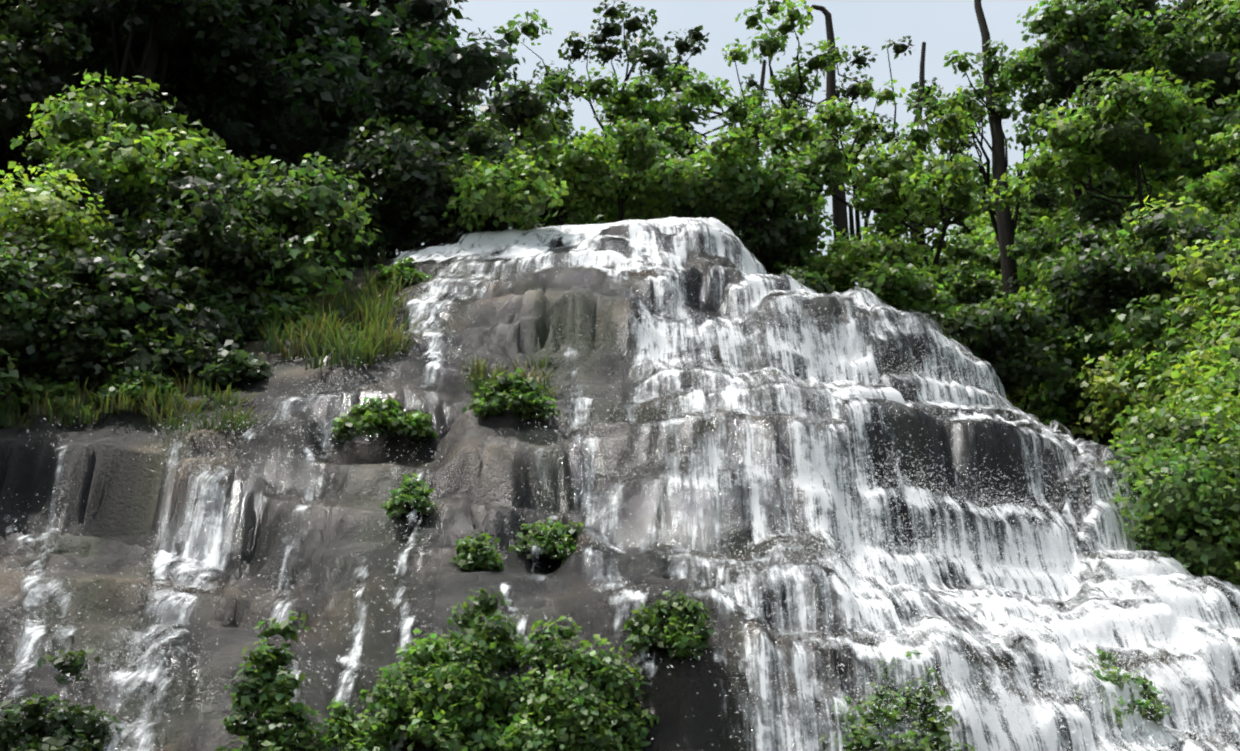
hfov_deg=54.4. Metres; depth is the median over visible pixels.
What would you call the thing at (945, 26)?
sky
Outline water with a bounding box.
[5,217,1239,750]
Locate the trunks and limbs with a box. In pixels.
[0,0,1239,750]
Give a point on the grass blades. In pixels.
(376, 310)
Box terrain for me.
[0,220,1239,750]
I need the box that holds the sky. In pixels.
[378,0,1237,284]
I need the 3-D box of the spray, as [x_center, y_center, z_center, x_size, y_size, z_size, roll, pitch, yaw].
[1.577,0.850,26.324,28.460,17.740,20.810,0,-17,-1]
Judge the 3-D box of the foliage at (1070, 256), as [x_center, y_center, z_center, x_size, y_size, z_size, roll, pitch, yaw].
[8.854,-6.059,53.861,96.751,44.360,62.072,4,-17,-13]
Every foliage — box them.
[0,0,1239,750]
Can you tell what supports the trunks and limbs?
on the terrain
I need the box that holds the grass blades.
[0,134,1217,435]
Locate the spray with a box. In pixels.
[0,223,1239,750]
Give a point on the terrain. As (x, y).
(110, 504)

